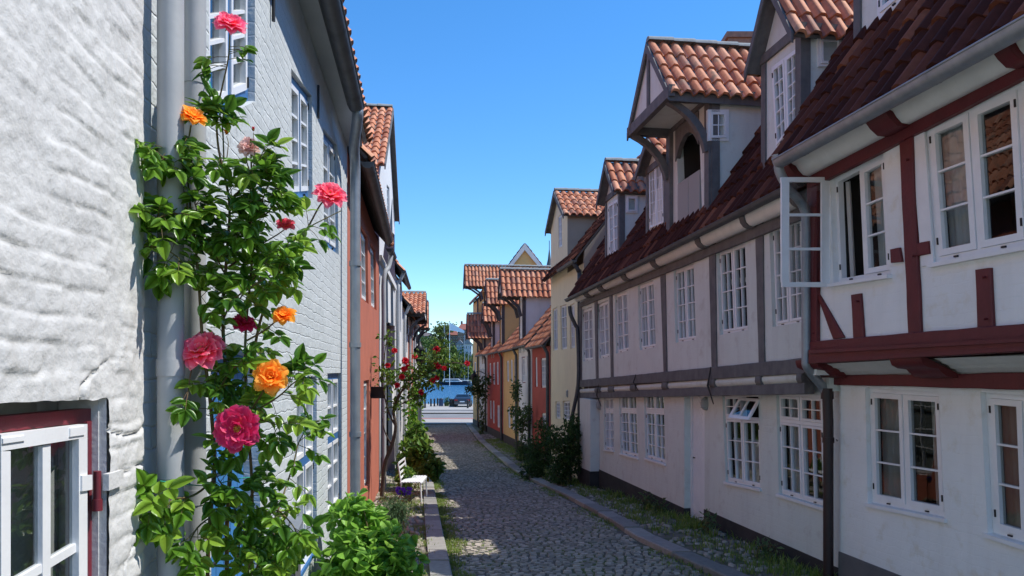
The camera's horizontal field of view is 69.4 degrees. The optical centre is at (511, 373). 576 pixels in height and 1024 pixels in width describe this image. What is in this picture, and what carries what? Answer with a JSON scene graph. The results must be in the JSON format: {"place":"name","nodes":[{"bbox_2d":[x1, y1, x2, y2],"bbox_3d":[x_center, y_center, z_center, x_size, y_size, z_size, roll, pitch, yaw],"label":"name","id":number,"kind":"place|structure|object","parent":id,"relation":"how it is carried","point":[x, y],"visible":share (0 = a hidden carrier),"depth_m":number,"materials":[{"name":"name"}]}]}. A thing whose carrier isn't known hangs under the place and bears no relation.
{"place":"outdoors","nodes":[
{"label":"outdoors","id":0,"kind":"place"},
{"bbox_2d":[375,470,429,575],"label":"verge","id":1,"kind":"structure","parent":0,"point":[425,550],"depth_m":12.02,"materials":[{"name":"soil"}]},
{"bbox_2d":[273,516,302,575],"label":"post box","id":2,"kind":"object","parent":1,"relation":"on","point":[297,522],"visible":0.16,"depth_m":3.66,"materials":[{"name":"metal"}]},
{"bbox_2d":[310,488,430,575],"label":"mallow plant","id":3,"kind":"object","parent":1,"relation":"on","point":[358,547],"visible":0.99,"depth_m":6.79,"materials":[{"name":"green plant"}]},
{"bbox_2d":[376,494,412,534],"bbox_3d":[-1.485,1.935,9.284,0.527,0.900,0.542,0,0,0],"label":"lavender shrub","id":4,"kind":"object","parent":1,"relation":"on","point":[397,510],"visible":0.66,"depth_m":9.25,"materials":[{"name":"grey plant"}]},
{"bbox_2d":[374,468,424,571],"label":"verge cobbles","id":5,"kind":"object","parent":1,"relation":"on","point":[411,518],"visible":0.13,"depth_m":14.74,"materials":[{"name":"stone"}]},
{"bbox_2d":[395,484,412,517],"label":"flower clump","id":6,"kind":"object","parent":1,"relation":"on","point":[403,491],"visible":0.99,"depth_m":12.13,"materials":[{"name":"purple plant"}]},
{"bbox_2d":[397,457,427,501],"bbox_3d":[-2.048,2.203,15.276,0.504,0.841,0.970,0,0,0],"label":"chair","id":7,"kind":"object","parent":1,"relation":"on","point":[420,479],"visible":0.81,"depth_m":15.14,"materials":[{"name":"white paint"}]},
{"bbox_2d":[392,420,446,489],"bbox_3d":[-2.162,1.945,17.062,1.243,1.592,3.802,0,0,-10],"label":"shrub","id":8,"kind":"object","parent":1,"relation":"on","point":[419,455],"visible":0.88,"depth_m":16.81,"materials":[{"name":"green plant"}]},
{"bbox_2d":[414,341,425,474],"bbox_3d":[-2.437,0.978,19.540,0.340,3.680,0.312,0,0,0],"label":"street lamp","id":9,"kind":"object","parent":1,"relation":"on","point":[420,347],"visible":0.16,"depth_m":19.49,"materials":[{"name":"metal"}]},
{"bbox_2d":[371,329,472,496],"bbox_3d":[-1.754,0.787,13.913,2.116,3.285,0.921,0,0,19],"label":"arching rose","id":10,"kind":"object","parent":1,"relation":"on","point":[405,375],"visible":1,"depth_m":13.89,"materials":[{"name":"green plant"}]},
{"bbox_2d":[380,413,472,474],"bbox_3d":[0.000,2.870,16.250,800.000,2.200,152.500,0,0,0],"label":"ground","id":11,"kind":"structure","parent":0,"point":[446,423],"depth_m":70.31,"materials":[{"name":"concrete"}]},
{"bbox_2d":[0,0,192,575],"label":"townhouse","id":12,"kind":"structure","parent":11,"relation":"on","point":[72,305],"depth_m":2.17,"materials":[{"name":"white paint"}]},
{"bbox_2d":[0,401,123,575],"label":"window","id":13,"kind":"structure","parent":12,"relation":"in","point":[48,418],"depth_m":2.06,"materials":[{"name":"red paint"}]},
{"bbox_2d":[129,11,346,575],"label":"climbing rose","id":14,"kind":"object","parent":12,"relation":"attached to","point":[240,417],"visible":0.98,"depth_m":2.75,"materials":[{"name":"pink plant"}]},
{"bbox_2d":[141,0,372,575],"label":"townhouse","id":15,"kind":"structure","parent":11,"relation":"on","point":[298,80],"depth_m":5.87,"materials":[{"name":"blue paint"}]},
{"bbox_2d":[211,355,243,575],"bbox_3d":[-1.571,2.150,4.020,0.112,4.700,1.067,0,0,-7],"label":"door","id":16,"kind":"structure","parent":15,"relation":"in","point":[215,571],"depth_m":4.13,"materials":[{"name":"blue paint"}]},
{"bbox_2d":[209,0,248,113],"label":"window","id":17,"kind":"structure","parent":15,"relation":"in","point":[220,41],"depth_m":3.97,"materials":[{"name":"blue paint"}]},
{"bbox_2d":[291,76,308,196],"bbox_3d":[-1.805,-1.913,6.174,0.084,1.189,1.097,0,0,-7],"label":"window","id":18,"kind":"structure","parent":15,"relation":"in","point":[300,106],"depth_m":6.22,"materials":[{"name":"blue paint"}]},
{"bbox_2d":[297,376,318,575],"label":"window","id":19,"kind":"structure","parent":15,"relation":"in","point":[305,477],"depth_m":6.49,"materials":[{"name":"blue paint"}]},
{"bbox_2d":[323,133,335,251],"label":"window","id":20,"kind":"structure","parent":15,"relation":"in","point":[328,148],"depth_m":8.18,"materials":[{"name":"blue paint"}]},
{"bbox_2d":[327,373,338,509],"bbox_3d":[-2.064,0.831,8.461,0.120,1.671,1.369,0,0,-7],"label":"window","id":21,"kind":"structure","parent":15,"relation":"in","point":[333,443],"depth_m":8.53,"materials":[{"name":"blue paint"}]},
{"bbox_2d":[347,144,393,514],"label":"townhouse","id":22,"kind":"structure","parent":11,"relation":"on","point":[373,215],"depth_m":13.50,"materials":[{"name":"paint"}]},
{"bbox_2d":[361,232,365,300],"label":"window","id":23,"kind":"structure","parent":22,"relation":"in","point":[363,289],"depth_m":13.32,"materials":[{"name":"white paint"}]},
{"bbox_2d":[364,380,366,485],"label":"window","id":24,"kind":"structure","parent":22,"relation":"in","point":[365,392],"depth_m":13.73,"materials":[{"name":"white paint"}]},
{"bbox_2d":[370,247,374,307],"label":"window","id":25,"kind":"structure","parent":22,"relation":"in","point":[371,252],"depth_m":15.68,"materials":[{"name":"white paint"}]},
{"bbox_2d":[371,387,386,397],"bbox_3d":[-2.736,0.372,14.400,0.560,0.225,0.240,0,0,0],"label":"wall lantern","id":26,"kind":"object","parent":22,"relation":"attached to","point":[376,392],"depth_m":14.30,"materials":[{"name":"black metal"}]},
{"bbox_2d":[362,103,399,489],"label":"gable house","id":27,"kind":"structure","parent":11,"relation":"on","point":[381,146],"depth_m":19.68,"materials":[{"name":"paint"}]},
{"bbox_2d":[395,259,410,467],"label":"townhouse","id":28,"kind":"structure","parent":11,"relation":"on","point":[400,272],"depth_m":23.40,"materials":[{"name":"white paint"}]},
{"bbox_2d":[402,290,427,449],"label":"townhouse","id":29,"kind":"structure","parent":11,"relation":"on","point":[414,304],"depth_m":31.84,"materials":[{"name":"white paint"}]},
{"bbox_2d":[413,324,420,419],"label":"townhouse","id":30,"kind":"structure","parent":11,"relation":"on","point":[414,346],"depth_m":40.20,"materials":[{"name":"white paint"}]},
{"bbox_2d":[408,300,428,417],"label":"townhouse","id":31,"kind":"structure","parent":11,"relation":"on","point":[418,337],"depth_m":39.41,"materials":[{"name":"white paint"}]},
{"bbox_2d":[423,478,451,575],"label":"kerb","id":32,"kind":"structure","parent":11,"relation":"on","point":[439,564],"depth_m":10.77,"materials":[{"name":"stone"}]},
{"bbox_2d":[466,312,490,431],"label":"townhouse","id":33,"kind":"structure","parent":11,"relation":"on","point":[475,329],"depth_m":42.78,"materials":[{"name":"white paint"}]},
{"bbox_2d":[471,370,484,381],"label":"wall lantern","id":34,"kind":"object","parent":33,"relation":"attached to","point":[473,375],"depth_m":41.89,"materials":[{"name":"black metal"}]},
{"bbox_2d":[481,302,502,440],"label":"townhouse","id":35,"kind":"structure","parent":11,"relation":"on","point":[495,398],"depth_m":38.34,"materials":[{"name":"red brick"}]},
{"bbox_2d":[497,362,498,384],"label":"window","id":36,"kind":"structure","parent":35,"relation":"in","point":[497,362],"depth_m":37.20,"materials":[{"name":"white glass"}]},
{"bbox_2d":[497,405,499,427],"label":"window","id":37,"kind":"structure","parent":35,"relation":"in","point":[498,406],"depth_m":36.76,"materials":[{"name":"white paint"}]},
{"bbox_2d":[484,278,518,449],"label":"townhouse","id":38,"kind":"structure","parent":11,"relation":"on","point":[509,325],"depth_m":34.37,"materials":[{"name":"paint"}]},
{"bbox_2d":[507,361,508,380],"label":"window","id":39,"kind":"structure","parent":38,"relation":"in","point":[507,361],"depth_m":33.32,"materials":[{"name":"white paint"}]},
{"bbox_2d":[463,264,550,427],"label":"townhouse","id":40,"kind":"structure","parent":11,"relation":"on","point":[475,276],"depth_m":43.27,"materials":[{"name":"paint"}]},
{"bbox_2d":[497,267,550,455],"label":"townhouse","id":41,"kind":"structure","parent":11,"relation":"on","point":[530,291],"depth_m":28.72,"materials":[{"name":"paint"}]},
{"bbox_2d":[522,357,524,382],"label":"window","id":42,"kind":"structure","parent":41,"relation":"in","point":[523,358],"depth_m":29.07,"materials":[{"name":"white paint"}]},
{"bbox_2d":[508,243,541,266],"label":"gable house","id":43,"kind":"structure","parent":11,"relation":"on","point":[524,254],"depth_m":45.92,"materials":[{"name":"paint"}]},
{"bbox_2d":[525,316,550,468],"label":"townhouse","id":44,"kind":"structure","parent":11,"relation":"on","point":[539,344],"depth_m":25.21,"materials":[{"name":"red paint"}]},
{"bbox_2d":[542,358,545,387],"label":"window","id":45,"kind":"structure","parent":44,"relation":"in","point":[543,359],"depth_m":24.85,"materials":[{"name":"white glass"}]},
{"bbox_2d":[541,138,665,479],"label":"townhouse","id":46,"kind":"structure","parent":11,"relation":"on","point":[575,226],"depth_m":21.52,"materials":[{"name":"beige paint"}]},
{"bbox_2d":[554,308,557,349],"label":"window","id":47,"kind":"structure","parent":46,"relation":"in","point":[555,310],"depth_m":23.08,"materials":[{"name":"white paint"}]},
{"bbox_2d":[557,401,560,418],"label":"window","id":48,"kind":"structure","parent":46,"relation":"in","point":[558,403],"depth_m":22.70,"materials":[{"name":"white paint"}]},
{"bbox_2d":[561,305,566,348],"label":"window","id":49,"kind":"structure","parent":46,"relation":"in","point":[564,314],"depth_m":21.73,"materials":[{"name":"white paint"}]},
{"bbox_2d":[564,401,569,420],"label":"window","id":50,"kind":"structure","parent":46,"relation":"in","point":[566,403],"depth_m":21.33,"materials":[{"name":"white paint"}]},
{"bbox_2d":[571,304,574,347],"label":"window","id":51,"kind":"structure","parent":46,"relation":"in","point":[573,312],"depth_m":20.56,"materials":[{"name":"white paint"}]},
{"bbox_2d":[466,423,748,575],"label":"kerb","id":52,"kind":"structure","parent":11,"relation":"on","point":[635,531],"depth_m":11.50,"materials":[{"name":"stone"}]},
{"bbox_2d":[564,0,852,575],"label":"half timbered house","id":53,"kind":"structure","parent":11,"relation":"on","point":[701,393],"depth_m":11.28,"materials":[{"name":"paint"}]},
{"bbox_2d":[583,308,592,360],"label":"window","id":54,"kind":"structure","parent":53,"relation":"in","point":[588,339],"depth_m":18.48,"materials":[{"name":"white paint"}]},
{"bbox_2d":[599,301,608,357],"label":"window","id":55,"kind":"structure","parent":53,"relation":"in","point":[603,307],"depth_m":17.09,"materials":[{"name":"white paint"}]},
{"bbox_2d":[603,398,613,451],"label":"window","id":56,"kind":"structure","parent":53,"relation":"in","point":[609,443],"depth_m":16.87,"materials":[{"name":"white paint"}]},
{"bbox_2d":[617,292,628,352],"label":"window","id":57,"kind":"structure","parent":53,"relation":"in","point":[622,316],"depth_m":15.73,"materials":[{"name":"white paint"}]},
{"bbox_2d":[619,397,638,459],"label":"window","id":58,"kind":"structure","parent":53,"relation":"in","point":[627,423],"depth_m":15.48,"materials":[{"name":"white paint"}]},
{"bbox_2d":[640,281,655,349],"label":"window","id":59,"kind":"structure","parent":53,"relation":"in","point":[646,290],"depth_m":14.18,"materials":[{"name":"white paint"}]},
{"bbox_2d":[644,397,665,465],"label":"window","id":60,"kind":"structure","parent":53,"relation":"in","point":[656,436],"depth_m":13.92,"materials":[{"name":"white paint"}]},
{"bbox_2d":[676,265,695,341],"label":"window","id":61,"kind":"structure","parent":53,"relation":"in","point":[686,316],"depth_m":12.34,"materials":[{"name":"white paint"}]},
{"bbox_2d":[693,396,702,520],"bbox_3d":[3.060,1.351,12.219,0.057,2.111,0.409,0,0,-9],"label":"door","id":62,"kind":"structure","parent":53,"relation":"in","point":[697,411],"depth_m":12.23,"materials":[{"name":"white paint"}]},
{"bbox_2d":[720,243,747,333],"bbox_3d":[3.209,-1.198,10.608,0.084,1.248,0.979,0,0,-9],"label":"window","id":63,"kind":"structure","parent":53,"relation":"in","point":[734,251],"depth_m":10.61,"materials":[{"name":"white paint"}]},
{"bbox_2d":[723,395,761,490],"bbox_3d":[3.380,0.980,10.705,0.204,1.387,1.218,0,0,-9],"label":"window","id":64,"kind":"structure","parent":53,"relation":"in","point":[746,451],"depth_m":10.72,"materials":[{"name":"white paint"}]},
{"bbox_2d":[773,221,800,325],"bbox_3d":[3.482,-1.241,9.162,0.161,1.296,0.786,0,0,-9],"label":"window","id":65,"kind":"structure","parent":53,"relation":"in","point":[790,312],"depth_m":9.13,"materials":[{"name":"white paint"}]},
{"bbox_2d":[776,395,822,510],"bbox_3d":[3.630,0.933,9.157,0.204,1.345,1.143,0,0,-9],"label":"window","id":66,"kind":"structure","parent":53,"relation":"in","point":[797,421],"depth_m":9.20,"materials":[{"name":"white paint"}]},
{"bbox_2d":[767,0,1023,575],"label":"half timbered house","id":67,"kind":"structure","parent":11,"relation":"on","point":[899,150],"depth_m":6.59,"materials":[{"name":"white paint"}]},
{"bbox_2d":[827,154,892,286],"bbox_3d":[3.506,-1.496,7.337,0.256,1.233,0.990,0,0,-9],"label":"window","id":68,"kind":"structure","parent":67,"relation":"in","point":[871,273],"depth_m":7.31,"materials":[{"name":"white paint"}]},
{"bbox_2d":[877,0,899,19],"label":"window","id":69,"kind":"structure","parent":67,"relation":"in","point":[882,5],"depth_m":7.42,"materials":[{"name":"white paint"}]},
{"bbox_2d":[863,388,946,522],"bbox_3d":[3.888,0.774,7.225,0.215,1.241,1.166,0,0,-9],"label":"window","id":70,"kind":"structure","parent":67,"relation":"in","point":[899,467],"depth_m":7.30,"materials":[{"name":"white paint"}]},
{"bbox_2d":[926,83,1023,267],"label":"window","id":71,"kind":"structure","parent":67,"relation":"in","point":[963,148],"depth_m":5.93,"materials":[{"name":"white paint"}]},
{"bbox_2d":[982,392,1023,549],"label":"window","id":72,"kind":"structure","parent":67,"relation":"in","point":[1005,412],"depth_m":6.13,"materials":[{"name":"white paint"}]},
{"bbox_2d":[421,385,472,403],"bbox_3d":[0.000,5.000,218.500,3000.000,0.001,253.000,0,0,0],"label":"harbour water","id":73,"kind":"structure","parent":0,"point":[451,391],"depth_m":192.98,"materials":[{"name":"blue liquid"}]},
{"bbox_2d":[439,379,470,384],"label":"boat","id":74,"kind":"object","parent":73,"relation":"on","point":[456,382],"visible":0.68,"depth_m":316.76,"materials":[{"name":"white paint"}]},
{"bbox_2d":[449,322,463,385],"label":"flagpole","id":75,"kind":"object","parent":73,"relation":"on","point":[452,327],"visible":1,"depth_m":300.00,"materials":[{"name":"white paint"}]},
{"bbox_2d":[456,335,472,384],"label":"boat","id":76,"kind":"object","parent":73,"relation":"on","point":[464,358],"visible":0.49,"depth_m":327.84,"materials":[{"name":"white paint"}]},
{"bbox_2d":[421,345,472,382],"bbox_3d":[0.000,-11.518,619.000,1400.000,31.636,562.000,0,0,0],"label":"hills","id":77,"kind":"structure","parent":0,"point":[430,374],"depth_m":361.23,"materials":[{"name":"green plant"}]},
{"bbox_2d":[420,335,436,344],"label":"tree","id":78,"kind":"object","parent":77,"relation":"on","point":[425,338],"visible":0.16,"depth_m":434.43,"materials":[{"name":"green plant"}]},
{"bbox_2d":[422,340,455,347],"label":"tree","id":79,"kind":"object","parent":77,"relation":"on","point":[429,343],"visible":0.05,"depth_m":408.07,"materials":[{"name":"green plant"}]},
{"bbox_2d":[424,353,457,377],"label":"tree","id":80,"kind":"object","parent":77,"relation":"on","point":[432,358],"visible":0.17,"depth_m":357.96,"materials":[{"name":"green plant"}]},
{"bbox_2d":[426,321,456,342],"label":"tree","id":81,"kind":"object","parent":77,"relation":"on","point":[439,328],"visible":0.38,"depth_m":472.93,"materials":[{"name":"green plant"}]},
{"bbox_2d":[438,354,465,378],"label":"tree","id":82,"kind":"object","parent":77,"relation":"on","point":[441,372],"visible":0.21,"depth_m":353.68,"materials":[{"name":"green plant"}]},
{"bbox_2d":[447,331,457,347],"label":"apartment building","id":83,"kind":"structure","parent":77,"relation":"on","point":[454,336],"depth_m":470.00,"materials":[{"name":"brick"}]},
{"bbox_2d":[445,344,471,356],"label":"tree","id":84,"kind":"object","parent":77,"relation":"on","point":[453,349],"visible":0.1,"depth_m":379.67,"materials":[{"name":"green plant"}]},
{"bbox_2d":[455,337,462,353],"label":"apartment building","id":85,"kind":"structure","parent":77,"relation":"on","point":[460,342],"depth_m":390.00,"materials":[{"name":"brick"}]},
{"bbox_2d":[448,355,472,378],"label":"tree","id":86,"kind":"object","parent":77,"relation":"on","point":[461,368],"visible":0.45,"depth_m":353.29,"materials":[{"name":"green plant"}]},
{"bbox_2d":[458,321,469,342],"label":"apartment building","id":87,"kind":"structure","parent":77,"relation":"on","point":[462,326],"depth_m":450.00,"materials":[{"name":"white brick"}]},
{"bbox_2d":[458,352,472,377],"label":"tree","id":88,"kind":"object","parent":77,"relation":"on","point":[466,357],"visible":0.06,"depth_m":358.15,"materials":[{"name":"green plant"}]},
{"bbox_2d":[463,337,472,355],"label":"apartment building","id":89,"kind":"structure","parent":77,"relation":"on","point":[469,344],"depth_m":388.00,"materials":[{"name":"brick"}]},
{"bbox_2d":[422,404,472,409],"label":"quay","id":90,"kind":"structure","parent":0,"point":[443,407],"depth_m":80.86,"materials":[{"name":"concrete"}]},
{"bbox_2d":[454,394,471,406],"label":"parked car","id":91,"kind":"object","parent":90,"relation":"on","point":[460,399],"visible":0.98,"depth_m":82.08,"materials":[{"name":"paint"}]},
{"bbox_2d":[422,414,472,417],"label":"road","id":92,"kind":"structure","parent":0,"point":[448,415],"depth_m":63.53,"materials":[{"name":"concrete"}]},
{"bbox_2d":[422,419,472,422],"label":"pavement","id":93,"kind":"structure","parent":0,"point":[448,420],"depth_m":53.05,"materials":[{"name":"concrete"}]},
{"bbox_2d":[422,410,472,411],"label":"road","id":94,"kind":"structure","parent":0,"point":[447,411],"depth_m":71.79,"materials":[{"name":"grey asphalt"}]},
{"bbox_2d":[422,418,472,418],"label":"cycle path","id":95,"kind":"structure","parent":0,"point":[447,418],"depth_m":57.28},
{"bbox_2d":[422,412,472,412],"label":"traffic island","id":96,"kind":"structure","parent":0,"point":[447,412],"depth_m":67.31,"materials":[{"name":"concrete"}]},
{"bbox_2d":[547,241,550,264],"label":"church spire","id":97,"kind":"structure","parent":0,"point":[549,260],"depth_m":159.76,"materials":[{"name":"metal"}]},
{"bbox_2d":[343,0,760,343],"label":"sky","id":98,"kind":"structure","parent":0,"point":[499,105],"materials":[{"name":"blue"}]},
{"bbox_2d":[422,424,707,575],"bbox_3d":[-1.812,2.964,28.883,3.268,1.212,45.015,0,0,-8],"label":"cobbled street","id":99,"kind":"structure","parent":0,"point":[457,441],"depth_m":12.09,"materials":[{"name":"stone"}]},
{"bbox_2d":[365,438,837,575],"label":"grass","id":100,"kind":"structure","parent":0,"point":[692,524],"depth_m":11.74,"materials":[{"name":"green plant"}]},
{"bbox_2d":[471,424,815,575],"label":"verge","id":101,"kind":"structure","parent":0,"point":[668,537],"depth_m":10.72,"materials":[{"name":"soil"}]},
{"bbox_2d":[465,373,494,433],"bbox_3d":[-1.781,1.796,38.994,1.526,3.734,2.952,0,0,-8],"label":"climbing plant","id":102,"kind":"object","parent":101,"relation":"on","point":[479,390],"visible":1,"depth_m":39.84,"materials":[{"name":"green plant"}]},
{"bbox_2d":[507,375,533,461],"bbox_3d":[0.344,1.673,26.940,0.874,3.202,2.963,0,0,-7],"label":"climbing plant","id":103,"kind":"object","parent":101,"relation":"on","point":[519,422],"visible":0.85,"depth_m":26.89,"materials":[{"name":"green plant"}]},
{"bbox_2d":[517,417,557,479],"bbox_3d":[0.751,2.146,20.799,1.262,1.848,1.529,0,0,0],"label":"shrub","id":104,"kind":"object","parent":101,"relation":"on","point":[535,454],"visible":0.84,"depth_m":20.62,"materials":[{"name":"green plant"}]},
{"bbox_2d":[544,412,582,485],"bbox_3d":[1.347,1.949,18.769,1.180,1.904,1.467,0,0,0],"label":"shrub","id":105,"kind":"object","parent":101,"relation":"on","point":[564,464],"visible":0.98,"depth_m":18.45,"materials":[{"name":"green plant"}]},
{"bbox_2d":[481,434,807,575],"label":"verge cobbles","id":106,"kind":"object","parent":101,"relation":"on","point":[718,553],"visible":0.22,"depth_m":11.01,"materials":[{"name":"stone"}]},
{"bbox_2d":[638,491,654,510],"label":"weed","id":107,"kind":"object","parent":101,"relation":"on","point":[647,499],"visible":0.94,"depth_m":13.79,"materials":[{"name":"green plant"}]},
{"bbox_2d":[651,498,668,514],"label":"weed","id":108,"kind":"object","parent":101,"relation":"on","point":[656,506],"visible":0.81,"depth_m":13.09,"materials":[{"name":"green plant"}]},
{"bbox_2d":[697,509,721,534],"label":"weed","id":109,"kind":"object","parent":101,"relation":"on","point":[708,522],"visible":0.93,"depth_m":11.11,"materials":[{"name":"green plant"}]},
{"bbox_2d":[754,536,783,561],"bbox_3d":[3.258,2.241,9.397,0.348,0.347,0.416,0,0,0],"label":"weed","id":110,"kind":"object","parent":101,"relation":"on","point":[765,546],"visible":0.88,"depth_m":9.38,"materials":[{"name":"green plant"}]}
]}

